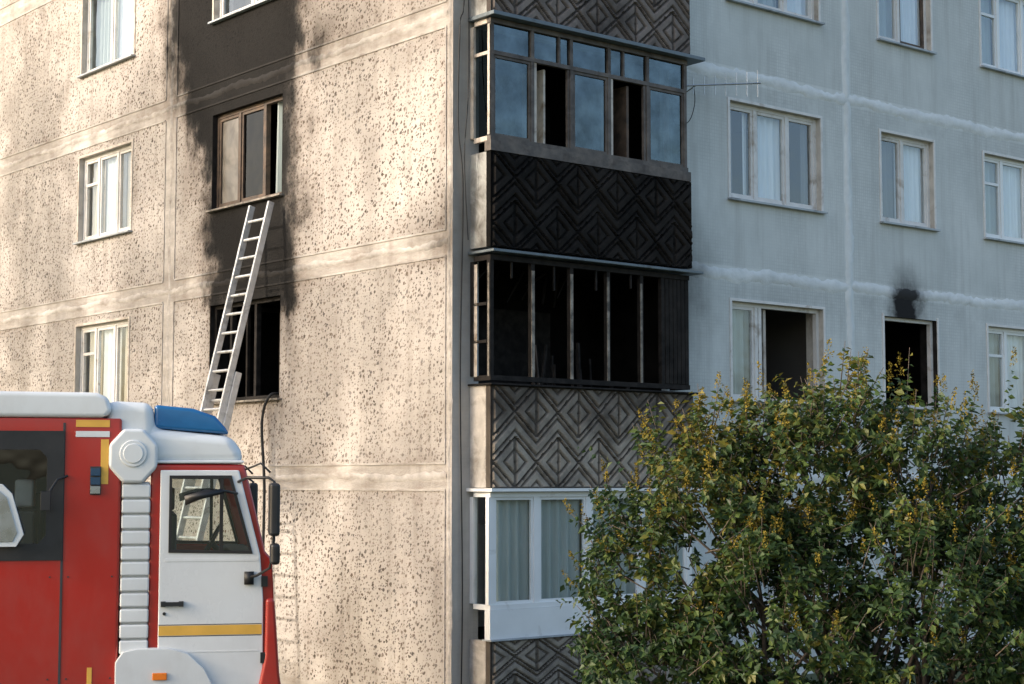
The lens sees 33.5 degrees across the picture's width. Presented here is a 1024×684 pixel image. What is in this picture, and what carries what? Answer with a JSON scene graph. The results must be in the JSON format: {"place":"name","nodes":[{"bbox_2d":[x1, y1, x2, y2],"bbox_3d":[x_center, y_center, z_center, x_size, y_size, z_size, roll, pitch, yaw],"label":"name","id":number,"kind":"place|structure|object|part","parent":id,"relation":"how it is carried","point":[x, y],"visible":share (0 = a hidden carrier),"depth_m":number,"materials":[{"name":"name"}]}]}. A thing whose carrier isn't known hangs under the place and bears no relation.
{"place":"outdoors","nodes":[
{"label":"outdoors","id":0,"kind":"place"},
{"bbox_2d":[0,391,280,683],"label":"fire truck","id":1,"kind":"object","parent":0,"point":[93,550],"visible":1,"depth_m":14.46,"materials":[{"name":"red paint"}]},
{"bbox_3d":[-2.834,2.121,15.794,0.890,1.840,2.504,1,-5,-12],"label":"cab door","id":2,"kind":"part","parent":1,"relation":"part of","materials":[{"name":"white paint"}]},
{"bbox_2d":[770,651,1023,683],"bbox_3d":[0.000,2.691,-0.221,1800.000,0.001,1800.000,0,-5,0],"label":"ground","id":3,"kind":"structure","parent":0,"point":[812,675],"depth_m":23.90,"materials":[{"name":"grey plant"}]},
{"bbox_2d":[177,201,273,540],"bbox_3d":[-4.063,1.309,22.768,1.584,6.542,0.638,4,-6,-40],"label":"extension ladder","id":4,"kind":"object","parent":3,"relation":"on","point":[224,415],"visible":0.56,"depth_m":22.99,"materials":[{"name":"metal"}]},
{"bbox_2d":[0,0,452,683],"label":"facade","id":5,"kind":"structure","parent":3,"relation":"on","point":[358,586],"depth_m":22.84,"materials":[{"name":"paint"}]},
{"bbox_2d":[0,0,18,9],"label":"panel rib","id":6,"kind":"object","parent":5,"relation":"attached to","point":[9,4],"depth_m":30.88,"materials":[{"name":"beige concrete"}]},
{"bbox_2d":[0,0,38,19],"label":"panel seam","id":7,"kind":"object","parent":5,"relation":"attached to","point":[20,7],"visible":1,"depth_m":30.57,"materials":[{"name":"beige concrete"}]},
{"bbox_2d":[0,0,52,26],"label":"panel rib","id":8,"kind":"object","parent":5,"relation":"attached to","point":[27,12],"depth_m":30.21,"materials":[{"name":"beige concrete"}]},
{"bbox_2d":[73,316,129,402],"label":"window","id":9,"kind":"structure","parent":5,"relation":"attached to","point":[109,353],"depth_m":27.63,"materials":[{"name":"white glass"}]},
{"bbox_2d":[72,139,132,244],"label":"window","id":10,"kind":"structure","parent":5,"relation":"attached to","point":[111,184],"depth_m":27.84,"materials":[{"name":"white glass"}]},
{"bbox_2d":[76,0,135,78],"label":"window","id":11,"kind":"structure","parent":5,"relation":"attached to","point":[115,31],"depth_m":28.01,"materials":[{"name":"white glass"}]},
{"bbox_2d":[165,0,174,405],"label":"panel seam","id":12,"kind":"object","parent":5,"relation":"attached to","point":[170,201],"visible":0.65,"depth_m":25.82,"materials":[{"name":"beige concrete"}]},
{"bbox_2d":[166,0,178,98],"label":"panel rib","id":13,"kind":"object","parent":5,"relation":"attached to","point":[167,48],"visible":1,"depth_m":26.09,"materials":[{"name":"beige concrete"}]},
{"bbox_2d":[0,228,445,312],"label":"panel rib","id":14,"kind":"object","parent":5,"relation":"attached to","point":[407,236],"visible":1,"depth_m":23.93,"materials":[{"name":"beige concrete"}]},
{"bbox_2d":[0,255,445,330],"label":"panel rib","id":15,"kind":"object","parent":5,"relation":"attached to","point":[416,260],"visible":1,"depth_m":23.71,"materials":[{"name":"beige concrete"}]},
{"bbox_2d":[0,238,446,323],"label":"panel seam","id":16,"kind":"object","parent":5,"relation":"attached to","point":[316,263],"visible":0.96,"depth_m":24.36,"materials":[{"name":"beige concrete"}]},
{"bbox_2d":[0,0,446,159],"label":"panel rib","id":17,"kind":"object","parent":5,"relation":"attached to","point":[373,26],"visible":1,"depth_m":24.21,"materials":[{"name":"beige concrete"}]},
{"bbox_2d":[0,25,446,176],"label":"panel rib","id":18,"kind":"object","parent":5,"relation":"attached to","point":[380,48],"visible":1,"depth_m":24.16,"materials":[{"name":"beige concrete"}]},
{"bbox_2d":[0,9,447,169],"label":"panel seam","id":19,"kind":"object","parent":5,"relation":"attached to","point":[440,14],"visible":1,"depth_m":24.25,"materials":[{"name":"beige concrete"}]},
{"bbox_2d":[208,0,271,24],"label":"window","id":20,"kind":"structure","parent":5,"relation":"attached to","point":[240,6],"depth_m":25.05,"materials":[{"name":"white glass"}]},
{"bbox_2d":[205,95,283,212],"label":"window","id":21,"kind":"structure","parent":5,"relation":"attached to","point":[249,154],"depth_m":24.41,"materials":[{"name":"brown wood"}]},
{"bbox_2d":[214,296,281,403],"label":"window","id":22,"kind":"structure","parent":5,"relation":"attached to","point":[258,364],"depth_m":25.40,"materials":[{"name":"black glass"}]},
{"bbox_2d":[260,392,278,546],"bbox_3d":[-3.315,2.489,23.062,0.369,3.622,0.179,1,-5,-13],"label":"hanging hose","id":23,"kind":"object","parent":22,"relation":"hanging from","point":[263,462],"visible":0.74,"depth_m":23.10,"materials":[{"name":"black rubber"}]},
{"bbox_2d":[147,471,446,481],"bbox_3d":[-7.470,2.259,28.212,0.019,0.171,20.900,4,-6,-40],"label":"panel seam","id":24,"kind":"object","parent":5,"relation":"attached to","point":[426,476],"visible":0.32,"depth_m":21.57,"materials":[{"name":"beige concrete"}]},
{"bbox_2d":[160,257,445,461],"bbox_3d":[-5.291,0.645,25.726,0.022,2.466,14.062,4,-6,-40],"label":"panel rib","id":25,"kind":"object","parent":5,"relation":"attached to","point":[444,358],"visible":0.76,"depth_m":20.41,"materials":[{"name":"beige concrete"}]},
{"bbox_2d":[162,27,446,280],"bbox_3d":[-5.291,-2.155,25.956,0.022,2.466,14.062,4,-6,-40],"label":"panel rib","id":26,"kind":"object","parent":5,"relation":"attached to","point":[176,164],"visible":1,"depth_m":25.62,"materials":[{"name":"beige concrete"}]},
{"bbox_2d":[174,488,445,490],"bbox_3d":[-7.473,2.420,28.209,0.022,0.024,20.880,4,-6,-40],"label":"panel rib","id":27,"kind":"object","parent":5,"relation":"attached to","point":[355,489],"visible":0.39,"depth_m":21.52,"materials":[{"name":"beige concrete"}]},
{"bbox_2d":[246,462,445,466],"bbox_3d":[-7.473,2.101,28.235,0.022,0.024,20.880,4,-6,-40],"label":"panel rib","id":28,"kind":"object","parent":5,"relation":"attached to","point":[425,463],"visible":0.39,"depth_m":21.65,"materials":[{"name":"beige concrete"}]},
{"bbox_2d":[443,491,445,683],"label":"panel rib","id":29,"kind":"object","parent":5,"relation":"attached to","point":[444,588],"visible":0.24,"depth_m":20.12,"materials":[{"name":"beige concrete"}]},
{"bbox_2d":[446,0,453,683],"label":"corner seam","id":30,"kind":"object","parent":5,"relation":"attached to","point":[451,190],"visible":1,"depth_m":20.28,"materials":[{"name":"beige concrete"}]},
{"bbox_2d":[451,0,1023,683],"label":"facade","id":31,"kind":"structure","parent":3,"relation":"on","point":[957,252],"depth_m":25.01,"materials":[{"name":"concrete"}]},
{"bbox_2d":[457,0,464,683],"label":"downlead cable","id":32,"kind":"object","parent":31,"relation":"attached to","point":[460,337],"visible":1,"depth_m":20.32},
{"bbox_2d":[464,0,469,239],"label":"downlead cable","id":33,"kind":"object","parent":31,"relation":"attached to","point":[467,110],"visible":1,"depth_m":20.56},
{"bbox_2d":[478,491,584,639],"bbox_3d":[0.250,3.175,21.904,3.140,2.600,1.029,4,-6,-40],"label":"loggia interior","id":34,"kind":"object","parent":31,"relation":"attached to","point":[481,564],"depth_m":21.90,"materials":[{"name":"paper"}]},
{"bbox_2d":[479,55,641,159],"bbox_3d":[0.250,-2.426,22.364,3.140,2.600,1.029,4,-6,-40],"label":"loggia interior","id":35,"kind":"object","parent":31,"relation":"attached to","point":[555,106],"visible":0.04,"depth_m":23.28,"materials":[{"name":"black"}]},
{"bbox_2d":[478,261,644,389],"bbox_3d":[0.250,0.375,22.134,3.140,2.600,1.029,4,-6,-40],"label":"loggia interior","id":36,"kind":"object","parent":31,"relation":"attached to","point":[511,337],"visible":0.37,"depth_m":23.00,"materials":[{"name":"black"}]},
{"bbox_2d":[471,0,689,53],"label":"balcony parapet","id":37,"kind":"structure","parent":31,"relation":"attached to","point":[665,24],"depth_m":21.81,"materials":[{"name":"grey concrete"}]},
{"bbox_2d":[469,630,691,683],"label":"balcony parapet","id":38,"kind":"structure","parent":31,"relation":"attached to","point":[550,660],"depth_m":20.18,"materials":[{"name":"grey concrete"}]},
{"bbox_2d":[466,488,699,641],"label":"balcony glazing","id":39,"kind":"structure","parent":38,"relation":"on","point":[532,539],"depth_m":20.42,"materials":[{"name":"white plastic"}]},
{"bbox_2d":[470,151,692,268],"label":"balcony parapet","id":40,"kind":"structure","parent":31,"relation":"attached to","point":[527,203],"depth_m":21.14,"materials":[{"name":"black concrete"}]},
{"bbox_2d":[470,17,690,181],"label":"balcony glazing","id":41,"kind":"structure","parent":40,"relation":"on","point":[507,96],"depth_m":21.35,"materials":[{"name":"glass"}]},
{"bbox_2d":[470,385,692,487],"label":"balcony parapet","id":42,"kind":"structure","parent":31,"relation":"attached to","point":[527,437],"depth_m":20.72,"materials":[{"name":"grey concrete"}]},
{"bbox_2d":[470,254,689,390],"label":"balcony glazing","id":43,"kind":"structure","parent":42,"relation":"on","point":[673,329],"depth_m":21.43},
{"bbox_2d":[468,10,704,394],"bbox_3d":[1.018,-4.480,21.741,3.650,10.208,0.516,4,-6,-40],"label":"balcony roof flashing","id":44,"kind":"object","parent":31,"relation":"attached to","point":[690,59],"visible":0.68,"depth_m":21.20,"materials":[{"name":"grey metal"}]},
{"bbox_2d":[687,86,694,122],"bbox_3d":[2.303,-3.190,22.940,0.365,0.547,0.103,1,-5,-8],"label":"antenna cable","id":45,"kind":"object","parent":31,"relation":"attached to","point":[694,105],"visible":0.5,"depth_m":22.99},
{"bbox_2d":[687,70,760,95],"bbox_3d":[2.775,-3.528,23.136,1.284,0.404,0.165,2,-5,-19],"label":"tv antenna","id":46,"kind":"object","parent":31,"relation":"attached to","point":[736,84],"visible":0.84,"depth_m":23.11,"materials":[{"name":"metal"}]},
{"bbox_2d":[725,0,824,25],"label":"window","id":47,"kind":"structure","parent":31,"relation":"attached to","point":[802,10],"depth_m":24.79,"materials":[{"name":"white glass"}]},
{"bbox_2d":[727,97,827,213],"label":"window","id":48,"kind":"structure","parent":31,"relation":"attached to","point":[767,166],"depth_m":24.51,"materials":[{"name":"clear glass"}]},
{"bbox_2d":[729,297,826,405],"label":"window","id":49,"kind":"structure","parent":31,"relation":"attached to","point":[771,339],"depth_m":24.62,"materials":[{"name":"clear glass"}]},
{"bbox_2d":[732,502,828,608],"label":"window","id":50,"kind":"structure","parent":31,"relation":"attached to","point":[762,586],"depth_m":23.84,"materials":[{"name":"white glass"}]},
{"bbox_2d":[841,0,857,577],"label":"panel seam","id":51,"kind":"object","parent":31,"relation":"attached to","point":[849,243],"visible":0.6,"depth_m":25.19,"materials":[{"name":"grey concrete"}]},
{"bbox_2d":[685,261,1023,311],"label":"panel seam","id":52,"kind":"object","parent":31,"relation":"attached to","point":[739,276],"visible":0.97,"depth_m":24.94,"materials":[{"name":"grey concrete"}]},
{"bbox_2d":[687,61,1023,143],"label":"panel seam","id":53,"kind":"object","parent":31,"relation":"attached to","point":[709,70],"visible":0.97,"depth_m":25.43,"materials":[{"name":"grey concrete"}]},
{"bbox_2d":[696,470,1022,485],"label":"panel seam","id":54,"kind":"object","parent":31,"relation":"attached to","point":[815,478],"visible":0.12,"depth_m":25.59,"materials":[{"name":"grey concrete"}]},
{"bbox_2d":[876,0,936,54],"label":"window","id":55,"kind":"structure","parent":31,"relation":"attached to","point":[901,23],"depth_m":26.65,"materials":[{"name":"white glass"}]},
{"bbox_2d":[879,128,940,231],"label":"window","id":56,"kind":"structure","parent":31,"relation":"attached to","point":[903,171],"depth_m":26.41,"materials":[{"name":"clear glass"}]},
{"bbox_2d":[882,313,944,411],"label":"window","id":57,"kind":"structure","parent":31,"relation":"attached to","point":[901,336],"depth_m":27.14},
{"bbox_2d":[886,500,948,597],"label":"window","id":58,"kind":"structure","parent":31,"relation":"attached to","point":[899,554],"depth_m":25.73,"materials":[{"name":"white glass"}]},
{"bbox_2d":[979,0,1023,78],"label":"window","id":59,"kind":"structure","parent":31,"relation":"attached to","point":[1001,28],"depth_m":28.41,"materials":[{"name":"plastic"}]},
{"bbox_2d":[982,150,1023,244],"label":"window","id":60,"kind":"structure","parent":31,"relation":"attached to","point":[1003,194],"depth_m":28.00,"materials":[{"name":"plastic"}]},
{"bbox_2d":[986,323,1023,414],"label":"window","id":61,"kind":"structure","parent":31,"relation":"attached to","point":[1002,342],"depth_m":27.73,"materials":[{"name":"plastic"}]},
{"bbox_2d":[991,499,1023,573],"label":"window","id":62,"kind":"structure","parent":31,"relation":"attached to","point":[1016,515],"depth_m":27.51,"materials":[{"name":"plastic"}]},
{"bbox_2d":[556,339,1023,683],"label":"lilac bush","id":63,"kind":"object","parent":3,"relation":"on","point":[720,609],"visible":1,"depth_m":13.45,"materials":[{"name":"green plant"}]}
]}

